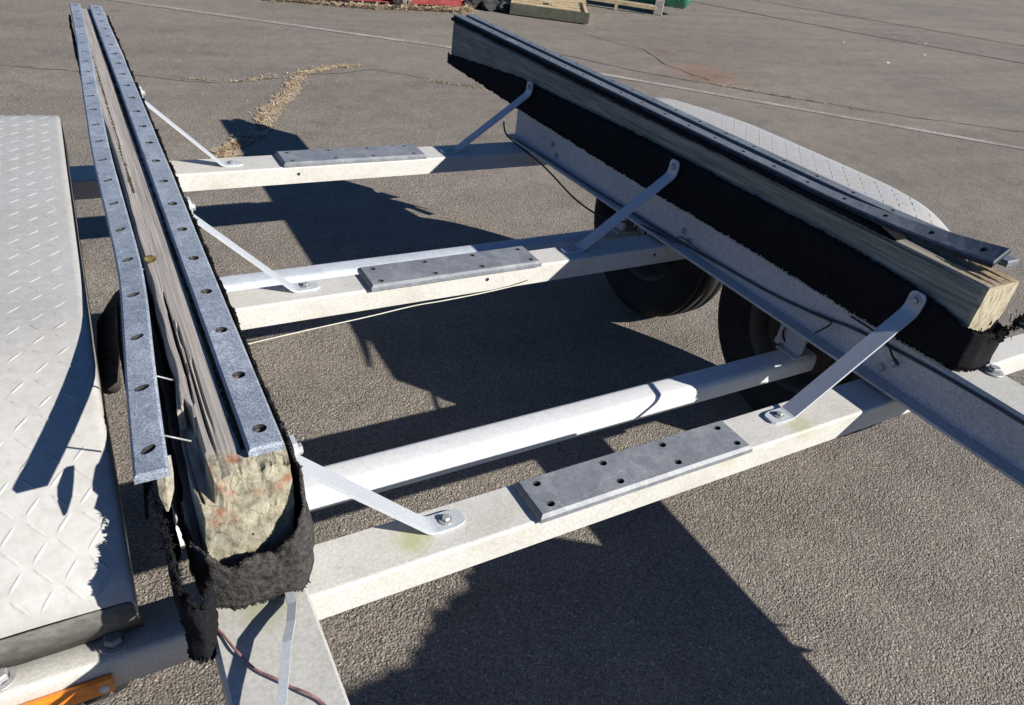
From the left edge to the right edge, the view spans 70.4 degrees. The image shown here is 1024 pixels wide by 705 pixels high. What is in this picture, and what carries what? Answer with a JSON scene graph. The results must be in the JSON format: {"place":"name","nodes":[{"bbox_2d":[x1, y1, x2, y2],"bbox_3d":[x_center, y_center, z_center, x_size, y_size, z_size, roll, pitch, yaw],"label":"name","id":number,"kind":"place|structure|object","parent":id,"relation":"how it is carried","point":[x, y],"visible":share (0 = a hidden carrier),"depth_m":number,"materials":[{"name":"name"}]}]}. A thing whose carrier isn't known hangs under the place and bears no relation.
{"place":"outdoors","nodes":[
{"label":"outdoors","id":0,"kind":"place"},
{"bbox_2d":[265,0,478,13],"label":"dry grass","id":1,"kind":"structure","parent":0,"point":[456,9],"depth_m":7.80,"materials":[{"name":"plant"}]},
{"bbox_2d":[0,0,1023,704],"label":"ground","id":2,"kind":"structure","parent":0,"point":[876,564],"depth_m":2.42,"materials":[{"name":"grey asphalt"}]},
{"bbox_2d":[9,65,480,87],"bbox_3d":[-2.852,-1.887,4.743,5.531,0.001,0.604,-3,35,-17],"label":"pavement crack","id":3,"kind":"object","parent":2,"relation":"on","point":[261,79],"visible":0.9,"depth_m":4.85,"materials":[{"name":"black asphalt"}]},
{"bbox_2d":[209,64,362,157],"bbox_3d":[-1.415,-1.600,4.608,0.340,0.001,2.410,8,33,1],"label":"dirt drift","id":4,"kind":"object","parent":2,"relation":"on","point":[239,151],"visible":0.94,"depth_m":4.34,"materials":[{"name":"beige soil"}]},
{"bbox_2d":[213,63,360,157],"bbox_3d":[-1.447,-1.614,4.619,0.436,0.019,2.374,8,33,1],"label":"dry straw","id":5,"kind":"object","parent":2,"relation":"on","point":[236,142],"visible":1,"depth_m":4.25,"materials":[{"name":"beige plant"}]},
{"bbox_2d":[393,0,411,6],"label":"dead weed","id":6,"kind":"object","parent":2,"relation":"on","point":[399,2],"visible":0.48,"depth_m":7.94,"materials":[{"name":"beige plant"}]},
{"bbox_2d":[353,0,461,6],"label":"steel beam","id":7,"kind":"structure","parent":2,"relation":"on","point":[454,3],"depth_m":8.17,"materials":[{"name":"red paint"}]},
{"bbox_2d":[461,0,509,11],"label":"scrap heap","id":8,"kind":"object","parent":2,"relation":"on","point":[492,5],"visible":0.96,"depth_m":8.42,"materials":[{"name":"rubber"}]},
{"bbox_2d":[0,3,1023,704],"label":"trailer","id":9,"kind":"object","parent":2,"relation":"on","point":[852,301],"visible":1,"depth_m":1.53,"materials":[{"name":"white paint"}]},
{"bbox_2d":[57,10,1018,693],"bbox_3d":[2.195,-2.570,6.829,12.994,0.011,9.795,-12,38,-27],"label":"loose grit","id":10,"kind":"object","parent":2,"relation":"on","point":[507,168],"visible":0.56,"depth_m":2.76,"materials":[{"name":"grey gravel"}]},
{"bbox_2d":[509,0,589,24],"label":"pallet","id":11,"kind":"object","parent":2,"relation":"on","point":[564,10],"visible":1,"depth_m":8.38,"materials":[{"name":"brown wood"}]},
{"bbox_2d":[112,0,1023,149],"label":"parking line","id":12,"kind":"object","parent":2,"relation":"on","point":[826,113],"visible":0.86,"depth_m":6.25,"materials":[{"name":"paint"}]},
{"bbox_2d":[590,0,656,9],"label":"timber rail","id":13,"kind":"object","parent":2,"relation":"on","point":[633,4],"visible":1,"depth_m":9.64,"materials":[{"name":"brown wood"}]},
{"bbox_2d":[594,36,708,79],"bbox_3d":[1.386,-3.007,7.324,0.266,0.001,1.915,-14,39,-30],"label":"pavement crack","id":14,"kind":"object","parent":2,"relation":"on","point":[656,57],"visible":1,"depth_m":7.19,"materials":[{"name":"black asphalt"}]},
{"bbox_2d":[627,0,690,15],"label":"gas tank","id":15,"kind":"object","parent":2,"relation":"on","point":[679,4],"visible":0.96,"depth_m":9.71,"materials":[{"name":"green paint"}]},
{"bbox_2d":[561,54,1023,131],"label":"pavement crack","id":16,"kind":"object","parent":2,"relation":"on","point":[789,97],"visible":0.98,"depth_m":6.41,"materials":[{"name":"grey asphalt"}]},
{"bbox_2d":[692,1,1023,63],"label":"pavement crack","id":17,"kind":"object","parent":2,"relation":"on","point":[861,33],"visible":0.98,"depth_m":10.61,"materials":[{"name":"grey asphalt"}]},
{"bbox_2d":[755,0,1022,45],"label":"pavement crack","id":18,"kind":"object","parent":2,"relation":"on","point":[892,23],"visible":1,"depth_m":12.17,"materials":[{"name":"black asphalt"}]},
{"bbox_2d":[181,73,884,113],"bbox_3d":[0.102,-2.101,5.678,9.612,0.019,1.068,-1,34,-13],"label":"dry straw","id":19,"kind":"object","parent":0,"point":[254,78],"visible":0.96,"depth_m":5.43,"materials":[{"name":"beige plant"}]}
]}

